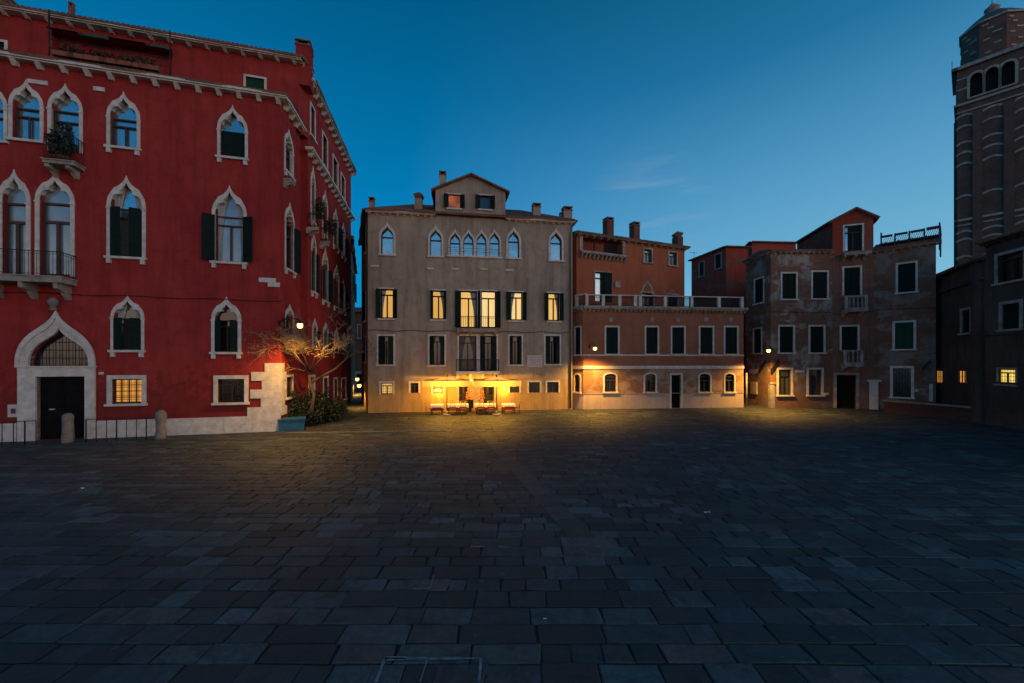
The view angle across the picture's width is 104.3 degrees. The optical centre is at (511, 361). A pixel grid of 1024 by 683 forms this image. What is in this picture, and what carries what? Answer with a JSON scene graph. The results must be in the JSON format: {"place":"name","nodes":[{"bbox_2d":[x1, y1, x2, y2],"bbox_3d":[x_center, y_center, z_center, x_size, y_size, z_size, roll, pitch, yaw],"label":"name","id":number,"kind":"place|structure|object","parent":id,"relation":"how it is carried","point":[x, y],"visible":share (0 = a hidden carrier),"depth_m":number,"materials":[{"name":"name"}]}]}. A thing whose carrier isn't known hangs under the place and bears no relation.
{"place":"outdoors","nodes":[
{"label":"outdoors","id":0,"kind":"place"},
{"bbox_2d":[351,235,357,398],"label":"alley house","id":1,"kind":"structure","parent":0,"point":[354,271],"depth_m":44.73,"materials":[{"name":"paint"}]},
{"bbox_2d":[0,389,1023,682],"bbox_3d":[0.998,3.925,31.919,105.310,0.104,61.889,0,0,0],"label":"paving","id":2,"kind":"structure","parent":0,"point":[952,489],"depth_m":8.26,"materials":[{"name":"grey stone"}]},
{"bbox_2d":[0,420,36,444],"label":"iron railing","id":3,"kind":"object","parent":2,"relation":"on","point":[24,441],"visible":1,"depth_m":18.80,"materials":[{"name":"black metal"}]},
{"bbox_2d":[61,413,74,443],"bbox_3d":[-21.509,3.185,19.287,0.466,1.429,0.469,0,0,0],"label":"stone bollard","id":4,"kind":"object","parent":2,"relation":"on","point":[67,434],"visible":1,"depth_m":19.16,"materials":[{"name":"grey stone"}]},
{"bbox_2d":[85,417,154,441],"bbox_3d":[-19.393,3.340,19.776,2.904,1.120,0.054,0,0,-15],"label":"iron railing","id":5,"kind":"object","parent":2,"relation":"on","point":[106,438],"visible":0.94,"depth_m":19.70,"materials":[{"name":"black metal"}]},
{"bbox_2d":[155,410,166,439],"bbox_3d":[-17.778,3.166,20.169,0.484,1.469,0.491,0,0,0],"label":"stone bollard","id":6,"kind":"object","parent":2,"relation":"on","point":[161,420],"visible":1,"depth_m":20.02,"materials":[{"name":"grey stone"}]},
{"bbox_2d":[0,0,356,441],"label":"red palace","id":7,"kind":"structure","parent":2,"relation":"on","point":[164,238],"depth_m":21.25,"materials":[{"name":"paint"}]},
{"bbox_2d":[0,92,9,144],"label":"window","id":8,"kind":"structure","parent":7,"relation":"in","point":[3,103],"depth_m":19.44,"materials":[{"name":"stone"}]},
{"bbox_2d":[0,169,31,274],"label":"window","id":9,"kind":"structure","parent":7,"relation":"in","point":[18,206],"depth_m":19.69,"materials":[{"name":"glass"}]},
{"bbox_2d":[4,80,45,143],"bbox_3d":[-23.988,-12.393,19.723,1.476,3.097,0.410,0,0,-15],"label":"window","id":10,"kind":"structure","parent":7,"relation":"in","point":[29,113],"depth_m":19.79,"materials":[{"name":"stone"}]},
{"bbox_2d":[34,176,74,276],"bbox_3d":[-22.900,-6.907,20.042,1.615,5.197,0.340,0,0,-15],"label":"window","id":11,"kind":"structure","parent":7,"relation":"in","point":[58,208],"depth_m":20.09,"materials":[{"name":"glass"}]},
{"bbox_2d":[41,376,83,438],"bbox_3d":[-22.684,2.304,20.226,1.967,3.152,0.110,0,0,-15],"label":"door","id":12,"kind":"structure","parent":7,"relation":"in","point":[60,396],"depth_m":20.14,"materials":[{"name":"wood"}]},
{"bbox_2d":[46,84,82,153],"bbox_3d":[-22.504,-12.294,20.145,1.450,3.436,0.340,0,0,-15],"label":"window","id":13,"kind":"structure","parent":7,"relation":"in","point":[70,109],"depth_m":20.18,"materials":[{"name":"glass"}]},
{"bbox_2d":[57,121,75,159],"bbox_3d":[-22.150,-10.921,19.770,0.689,2.083,0.680,0,0,20],"label":"potted plant","id":14,"kind":"object","parent":7,"relation":"on","point":[63,132],"visible":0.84,"depth_m":19.69,"materials":[{"name":"green plant"}]},
{"bbox_2d":[103,91,141,155],"bbox_3d":[-20.155,-12.395,20.719,1.553,3.248,0.410,0,0,-15],"label":"window","id":15,"kind":"structure","parent":7,"relation":"in","point":[126,121],"depth_m":20.79,"materials":[{"name":"stone"}]},
{"bbox_2d":[103,176,146,264],"bbox_3d":[-20.032,-7.391,20.725,1.793,4.589,0.460,0,0,-15],"label":"window","id":16,"kind":"structure","parent":7,"relation":"in","point":[125,220],"depth_m":20.71,"materials":[{"name":"wood"}]},
{"bbox_2d":[104,375,147,406],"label":"window","id":17,"kind":"structure","parent":7,"relation":"in","point":[131,390],"depth_m":20.80,"materials":[{"name":"stone"}]},
{"bbox_2d":[107,296,145,356],"bbox_3d":[-19.983,-1.874,20.738,1.559,3.220,0.460,0,0,-15],"label":"window","id":18,"kind":"structure","parent":7,"relation":"in","point":[127,330],"depth_m":20.70,"materials":[{"name":"stone"}]},
{"bbox_2d":[209,296,242,358],"bbox_3d":[-15.655,-1.889,21.864,1.553,3.402,0.460,0,0,-15],"label":"window","id":19,"kind":"structure","parent":7,"relation":"in","point":[226,330],"depth_m":21.86,"materials":[{"name":"stone"}]},
{"bbox_2d":[201,185,252,268],"bbox_3d":[-15.497,-7.419,21.835,2.416,4.575,0.595,0,0,-15],"label":"window","id":20,"kind":"structure","parent":7,"relation":"in","point":[232,238],"depth_m":21.94,"materials":[{"name":"stone"}]},
{"bbox_2d":[211,375,249,404],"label":"window","id":21,"kind":"structure","parent":7,"relation":"in","point":[233,389],"depth_m":22.00,"materials":[{"name":"glass"}]},
{"bbox_2d":[215,104,248,165],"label":"window","id":22,"kind":"structure","parent":7,"relation":"in","point":[234,135],"depth_m":21.96,"materials":[{"name":"stone"}]},
{"bbox_2d":[243,74,266,89],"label":"window","id":23,"kind":"structure","parent":7,"relation":"in","point":[256,83],"depth_m":24.26,"materials":[{"name":"stone"}]},
{"bbox_2d":[284,129,295,184],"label":"window","id":24,"kind":"structure","parent":7,"relation":"in","point":[288,156],"depth_m":24.00,"materials":[{"name":"stone"}]},
{"bbox_2d":[285,374,294,399],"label":"window","id":25,"kind":"structure","parent":7,"relation":"in","point":[292,375],"depth_m":24.09,"materials":[{"name":"stone"}]},
{"bbox_2d":[284,202,300,278],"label":"window","id":26,"kind":"structure","parent":7,"relation":"in","point":[295,248],"depth_m":24.32,"materials":[{"name":"stone"}]},
{"bbox_2d":[310,166,316,225],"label":"window","id":27,"kind":"structure","parent":7,"relation":"in","point":[313,221],"depth_m":26.75,"materials":[{"name":"stone"}]},
{"bbox_2d":[310,101,317,144],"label":"window","id":28,"kind":"structure","parent":7,"relation":"in","point":[313,137],"depth_m":26.99,"materials":[{"name":"stone"}]},
{"bbox_2d":[311,234,319,298],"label":"window","id":29,"kind":"structure","parent":7,"relation":"in","point":[313,243],"depth_m":27.27,"materials":[{"name":"stone"}]},
{"bbox_2d":[314,197,325,224],"bbox_3d":[-13.152,-10.351,27.227,0.776,1.885,0.768,0,0,0],"label":"potted plant","id":30,"kind":"object","parent":7,"relation":"on","point":[318,210],"visible":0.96,"depth_m":27.14,"materials":[{"name":"green plant"}]},
{"bbox_2d":[322,130,329,173],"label":"window","id":31,"kind":"structure","parent":7,"relation":"in","point":[324,139],"depth_m":29.96,"materials":[{"name":"stone"}]},
{"bbox_2d":[322,248,332,306],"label":"window","id":32,"kind":"structure","parent":7,"relation":"in","point":[327,274],"depth_m":30.18,"materials":[{"name":"stone"}]},
{"bbox_2d":[333,209,342,253],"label":"window","id":33,"kind":"structure","parent":7,"relation":"in","point":[340,231],"depth_m":33.20,"materials":[{"name":"stone"}]},
{"bbox_2d":[333,265,342,312],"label":"window","id":34,"kind":"structure","parent":7,"relation":"in","point":[336,274],"depth_m":33.43,"materials":[{"name":"stone"}]},
{"bbox_2d":[277,416,305,431],"bbox_3d":[-12.595,3.548,22.803,1.395,0.704,0.860,0,0,-26],"label":"blue planter","id":35,"kind":"object","parent":2,"relation":"on","point":[291,423],"visible":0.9,"depth_m":22.51,"materials":[{"name":"paint"}]},
{"bbox_2d":[244,295,378,424],"bbox_3d":[-11.933,-0.044,23.467,6.772,8.050,4.523,0,0,0],"label":"bare tree","id":36,"kind":"object","parent":2,"relation":"on","point":[298,346],"visible":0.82,"depth_m":23.13,"materials":[{"name":"brown plant"}]},
{"bbox_2d":[287,386,347,425],"bbox_3d":[-12.368,2.705,24.987,2.050,2.440,4.716,0,0,36],"label":"shrub bed","id":37,"kind":"object","parent":2,"relation":"on","point":[326,408],"visible":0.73,"depth_m":24.77,"materials":[{"name":"green plant"}]},
{"bbox_2d":[355,307,360,388],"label":"passage house","id":38,"kind":"structure","parent":2,"relation":"on","point":[358,341],"depth_m":58.00,"materials":[{"name":"pink paint"}]},
{"bbox_2d":[375,656,427,681],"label":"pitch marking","id":39,"kind":"object","parent":2,"relation":"on","point":[382,665],"visible":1,"depth_m":5.17,"materials":[{"name":"white paint"}]},
{"bbox_2d":[385,657,481,681],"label":"pitch marking","id":40,"kind":"object","parent":2,"relation":"on","point":[461,658],"visible":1,"depth_m":5.20,"materials":[{"name":"white paint"}]},
{"bbox_2d":[423,375,470,415],"bbox_3d":[-4.765,2.406,29.193,3.388,2.988,1.881,0,0,-9],"label":"parasol","id":41,"kind":"object","parent":2,"relation":"on","point":[446,381],"visible":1,"depth_m":28.38,"materials":[{"name":"beige fabric"}]},
{"bbox_2d":[358,170,577,412],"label":"grey palace","id":42,"kind":"structure","parent":2,"relation":"on","point":[462,277],"depth_m":31.68,"materials":[{"name":"stone"}]},
{"bbox_2d":[376,334,395,365],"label":"window","id":43,"kind":"structure","parent":42,"relation":"in","point":[385,342],"depth_m":30.60,"materials":[{"name":"stone"}]},
{"bbox_2d":[376,287,396,319],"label":"window","id":44,"kind":"structure","parent":42,"relation":"in","point":[388,295],"depth_m":30.75,"materials":[{"name":"glass"}]},
{"bbox_2d":[379,381,393,394],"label":"window","id":45,"kind":"structure","parent":42,"relation":"in","point":[385,387],"depth_m":30.74,"materials":[{"name":"stone"}]},
{"bbox_2d":[378,222,395,255],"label":"window","id":46,"kind":"structure","parent":42,"relation":"in","point":[387,240],"depth_m":30.87,"materials":[{"name":"stone"}]},
{"bbox_2d":[427,225,443,257],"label":"window","id":47,"kind":"structure","parent":42,"relation":"in","point":[435,242],"depth_m":31.43,"materials":[{"name":"glass"}]},
{"bbox_2d":[427,334,446,366],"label":"window","id":48,"kind":"structure","parent":42,"relation":"in","point":[436,342],"depth_m":31.18,"materials":[{"name":"stone"}]},
{"bbox_2d":[430,289,446,320],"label":"window","id":49,"kind":"structure","parent":42,"relation":"in","point":[437,297],"depth_m":31.45,"materials":[{"name":"glass"}]},
{"bbox_2d":[444,193,464,209],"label":"window","id":50,"kind":"structure","parent":42,"relation":"in","point":[453,202],"depth_m":31.41,"materials":[{"name":"glass"}]},
{"bbox_2d":[448,230,461,254],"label":"window","id":51,"kind":"structure","parent":42,"relation":"in","point":[456,242],"depth_m":31.66,"materials":[{"name":"stone"}]},
{"bbox_2d":[455,289,477,327],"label":"window","id":52,"kind":"structure","parent":42,"relation":"in","point":[466,301],"depth_m":31.81,"materials":[{"name":"glass"}]},
{"bbox_2d":[457,334,477,370],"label":"window","id":53,"kind":"structure","parent":42,"relation":"in","point":[467,345],"depth_m":31.80,"materials":[{"name":"glass"}]},
{"bbox_2d":[462,228,474,255],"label":"window","id":54,"kind":"structure","parent":42,"relation":"in","point":[468,242],"depth_m":31.82,"materials":[{"name":"glass"}]},
{"bbox_2d":[475,228,487,255],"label":"window","id":55,"kind":"structure","parent":42,"relation":"in","point":[480,242],"depth_m":31.98,"materials":[{"name":"stone"}]},
{"bbox_2d":[476,194,494,210],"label":"window","id":56,"kind":"structure","parent":42,"relation":"in","point":[484,203],"depth_m":31.78,"materials":[{"name":"wood"}]},
{"bbox_2d":[478,334,497,370],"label":"window","id":57,"kind":"structure","parent":42,"relation":"in","point":[488,343],"depth_m":31.80,"materials":[{"name":"wood"}]},
{"bbox_2d":[480,289,500,327],"bbox_3d":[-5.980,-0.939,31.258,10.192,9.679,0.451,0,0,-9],"label":"window","id":58,"kind":"structure","parent":42,"relation":"in","point":[490,300],"depth_m":32.05,"materials":[{"name":"glass"}]},
{"bbox_2d":[488,228,500,256],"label":"window","id":59,"kind":"structure","parent":42,"relation":"in","point":[493,242],"depth_m":32.13,"materials":[{"name":"stone"}]},
{"bbox_2d":[506,227,521,259],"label":"window","id":60,"kind":"structure","parent":42,"relation":"in","point":[513,244],"depth_m":32.35,"materials":[{"name":"glass"}]},
{"bbox_2d":[507,334,523,365],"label":"window","id":61,"kind":"structure","parent":42,"relation":"in","point":[515,341],"depth_m":32.19,"materials":[{"name":"wood"}]},
{"bbox_2d":[506,290,526,321],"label":"window","id":62,"kind":"structure","parent":42,"relation":"in","point":[516,301],"depth_m":32.27,"materials":[{"name":"glass"}]},
{"bbox_2d":[527,380,541,392],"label":"window","id":63,"kind":"structure","parent":42,"relation":"in","point":[532,386],"depth_m":32.58,"materials":[{"name":"glass"}]},
{"bbox_2d":[543,334,561,364],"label":"window","id":64,"kind":"structure","parent":42,"relation":"in","point":[552,342],"depth_m":32.62,"materials":[{"name":"stone"}]},
{"bbox_2d":[546,380,559,392],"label":"window","id":65,"kind":"structure","parent":42,"relation":"in","point":[551,386],"depth_m":32.84,"materials":[{"name":"glass"}]},
{"bbox_2d":[545,291,563,322],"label":"window","id":66,"kind":"structure","parent":42,"relation":"in","point":[554,301],"depth_m":32.74,"materials":[{"name":"glass"}]},
{"bbox_2d":[548,229,564,261],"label":"window","id":67,"kind":"structure","parent":42,"relation":"in","point":[554,245],"depth_m":32.89,"materials":[{"name":"glass"}]},
{"bbox_2d":[473,374,520,415],"bbox_3d":[-1.136,2.406,29.193,3.388,2.988,1.881,0,0,-9],"label":"parasol","id":68,"kind":"object","parent":2,"relation":"on","point":[496,381],"visible":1,"depth_m":28.40,"materials":[{"name":"beige fabric"}]},
{"bbox_2d":[688,245,751,395],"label":"back house","id":69,"kind":"structure","parent":2,"relation":"on","point":[720,272],"depth_m":45.82,"materials":[{"name":"stone"}]},
{"bbox_2d":[745,240,796,256],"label":"back house","id":70,"kind":"structure","parent":2,"relation":"on","point":[757,246],"depth_m":49.41,"materials":[{"name":"brick"}]},
{"bbox_2d":[883,400,970,420],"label":"parapet","id":71,"kind":"structure","parent":2,"relation":"on","point":[944,411],"depth_m":28.14,"materials":[{"name":"brick"}]},
{"bbox_2d":[936,254,985,423],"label":"canal house","id":72,"kind":"structure","parent":2,"relation":"on","point":[960,331],"depth_m":27.47,"materials":[{"name":"paint"}]},
{"bbox_2d":[957,307,969,334],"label":"window","id":73,"kind":"structure","parent":72,"relation":"in","point":[965,327],"depth_m":27.33,"materials":[{"name":"stone"}]},
{"bbox_2d":[975,227,1023,429],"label":"canal palace","id":74,"kind":"structure","parent":2,"relation":"on","point":[1004,335],"depth_m":23.94,"materials":[{"name":"paint"}]},
{"bbox_2d":[993,367,1018,386],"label":"window","id":75,"kind":"structure","parent":74,"relation":"in","point":[1005,374],"depth_m":23.79,"materials":[{"name":"glass"}]},
{"bbox_2d":[991,246,1023,285],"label":"window","id":76,"kind":"structure","parent":74,"relation":"in","point":[1012,265],"depth_m":23.79,"materials":[{"name":"stone"}]},
{"bbox_2d":[996,299,1023,331],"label":"window","id":77,"kind":"structure","parent":74,"relation":"in","point":[1013,313],"depth_m":23.55,"materials":[{"name":"stone"}]},
{"bbox_2d":[14,0,1023,306],"label":"sky","id":78,"kind":"structure","parent":0,"point":[717,123],"materials":[{"name":"blue"}]},
{"bbox_2d":[572,216,748,408],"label":"terrace house","id":79,"kind":"structure","parent":0,"point":[648,331],"depth_m":33.73,"materials":[{"name":"paint"}]},
{"bbox_2d":[572,326,581,355],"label":"window","id":80,"kind":"structure","parent":79,"relation":"in","point":[578,343],"depth_m":33.26,"materials":[{"name":"stone"}]},
{"bbox_2d":[572,373,581,393],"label":"window","id":81,"kind":"structure","parent":79,"relation":"in","point":[576,380],"depth_m":33.46,"materials":[{"name":"stone"}]},
{"bbox_2d":[594,270,611,302],"bbox_3d":[8.298,-6.885,36.502,1.934,2.798,0.809,0,0,-6],"label":"terrace door","id":82,"kind":"structure","parent":79,"relation":"in","point":[598,277],"depth_m":36.50,"materials":[{"name":"glass"}]},
{"bbox_2d":[602,372,618,392],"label":"window","id":83,"kind":"structure","parent":79,"relation":"in","point":[610,381],"depth_m":33.13,"materials":[{"name":"stone"}]},
{"bbox_2d":[604,326,620,354],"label":"window","id":84,"kind":"structure","parent":79,"relation":"in","point":[611,346],"depth_m":33.07,"materials":[{"name":"stone"}]},
{"bbox_2d":[642,247,653,263],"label":"window","id":85,"kind":"structure","parent":79,"relation":"in","point":[646,253],"depth_m":38.49,"materials":[{"name":"stone"}]},
{"bbox_2d":[643,372,658,392],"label":"window","id":86,"kind":"structure","parent":79,"relation":"in","point":[650,381],"depth_m":33.47,"materials":[{"name":"stone"}]},
{"bbox_2d":[644,326,660,354],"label":"window","id":87,"kind":"structure","parent":79,"relation":"in","point":[651,334],"depth_m":33.42,"materials":[{"name":"stone"}]},
{"bbox_2d":[667,250,678,266],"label":"window","id":88,"kind":"structure","parent":79,"relation":"in","point":[671,256],"depth_m":39.67,"materials":[{"name":"stone"}]},
{"bbox_2d":[670,373,682,407],"bbox_3d":[13.830,2.426,33.730,1.139,2.940,0.390,0,0,-6],"label":"doorway","id":89,"kind":"structure","parent":79,"relation":"in","point":[676,400],"depth_m":33.78,"materials":[{"name":"wood"}]},
{"bbox_2d":[670,326,686,354],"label":"window","id":90,"kind":"structure","parent":79,"relation":"in","point":[677,334],"depth_m":33.66,"materials":[{"name":"stone"}]},
{"bbox_2d":[697,372,712,392],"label":"window","id":91,"kind":"structure","parent":79,"relation":"in","point":[703,379],"depth_m":33.95,"materials":[{"name":"stone"}]},
{"bbox_2d":[698,326,715,354],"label":"window","id":92,"kind":"structure","parent":79,"relation":"in","point":[706,335],"depth_m":33.92,"materials":[{"name":"stone"}]},
{"bbox_2d":[723,372,736,392],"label":"window","id":93,"kind":"structure","parent":79,"relation":"in","point":[729,384],"depth_m":34.18,"materials":[{"name":"stone"}]},
{"bbox_2d":[723,326,739,354],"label":"window","id":94,"kind":"structure","parent":79,"relation":"in","point":[730,333],"depth_m":34.15,"materials":[{"name":"stone"}]},
{"bbox_2d":[742,207,941,409],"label":"decayed house","id":95,"kind":"structure","parent":0,"point":[841,312],"depth_m":33.57,"materials":[{"name":"brick"}]},
{"bbox_2d":[751,327,762,353],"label":"window","id":96,"kind":"structure","parent":95,"relation":"in","point":[758,332],"depth_m":35.75,"materials":[{"name":"stone"}]},
{"bbox_2d":[752,276,764,305],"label":"window","id":97,"kind":"structure","parent":95,"relation":"in","point":[759,283],"depth_m":35.60,"materials":[{"name":"stone"}]},
{"bbox_2d":[776,368,794,396],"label":"window","id":98,"kind":"structure","parent":95,"relation":"in","point":[784,380],"depth_m":34.03,"materials":[{"name":"stone"}]},
{"bbox_2d":[777,325,796,353],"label":"window","id":99,"kind":"structure","parent":95,"relation":"in","point":[785,340],"depth_m":33.95,"materials":[{"name":"stone"}]},
{"bbox_2d":[780,272,799,299],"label":"window","id":100,"kind":"structure","parent":95,"relation":"in","point":[787,281],"depth_m":33.96,"materials":[{"name":"stone"}]},
{"bbox_2d":[806,368,824,396],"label":"window","id":101,"kind":"structure","parent":95,"relation":"in","point":[813,374],"depth_m":33.99,"materials":[{"name":"stone"}]},
{"bbox_2d":[808,325,826,353],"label":"window","id":102,"kind":"structure","parent":95,"relation":"in","point":[816,335],"depth_m":33.92,"materials":[{"name":"stone"}]},
{"bbox_2d":[810,270,830,299],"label":"window","id":103,"kind":"structure","parent":95,"relation":"in","point":[818,277],"depth_m":33.92,"materials":[{"name":"stone"}]},
{"bbox_2d":[834,373,858,408],"bbox_3d":[28.154,2.398,33.611,1.727,3.009,0.350,0,0,21],"label":"doorway","id":104,"kind":"structure","parent":95,"relation":"in","point":[844,383],"depth_m":33.67,"materials":[{"name":"stone"}]},
{"bbox_2d":[840,325,859,349],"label":"window","id":105,"kind":"structure","parent":95,"relation":"in","point":[849,336],"depth_m":33.46,"materials":[{"name":"stone"}]},
{"bbox_2d":[842,265,861,294],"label":"window","id":106,"kind":"structure","parent":95,"relation":"in","point":[850,276],"depth_m":33.39,"materials":[{"name":"stone"}]},
{"bbox_2d":[843,223,863,251],"bbox_3d":[28.571,-10.415,33.374,1.402,2.254,0.692,0,0,1],"label":"gable door","id":107,"kind":"structure","parent":95,"relation":"in","point":[845,227],"depth_m":33.41,"materials":[{"name":"stone"}]},
{"bbox_2d":[867,380,880,409],"bbox_3d":[29.765,2.683,32.731,0.200,2.433,0.871,0,0,-42],"label":"walled up door","id":108,"kind":"structure","parent":95,"relation":"in","point":[873,384],"depth_m":32.70,"materials":[{"name":"stone"}]},
{"bbox_2d":[889,366,914,398],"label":"window","id":109,"kind":"structure","parent":95,"relation":"in","point":[901,377],"depth_m":31.71,"materials":[{"name":"glass"}]},
{"bbox_2d":[891,320,916,350],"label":"window","id":110,"kind":"structure","parent":95,"relation":"in","point":[903,334],"depth_m":31.53,"materials":[{"name":"wood"}]},
{"bbox_2d":[895,260,918,294],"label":"window","id":111,"kind":"structure","parent":95,"relation":"in","point":[906,274],"depth_m":31.40,"materials":[{"name":"stone"}]},
{"bbox_2d":[951,1,1023,265],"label":"bell tower","id":112,"kind":"structure","parent":0,"point":[987,74],"depth_m":81.84,"materials":[{"name":"brick"}]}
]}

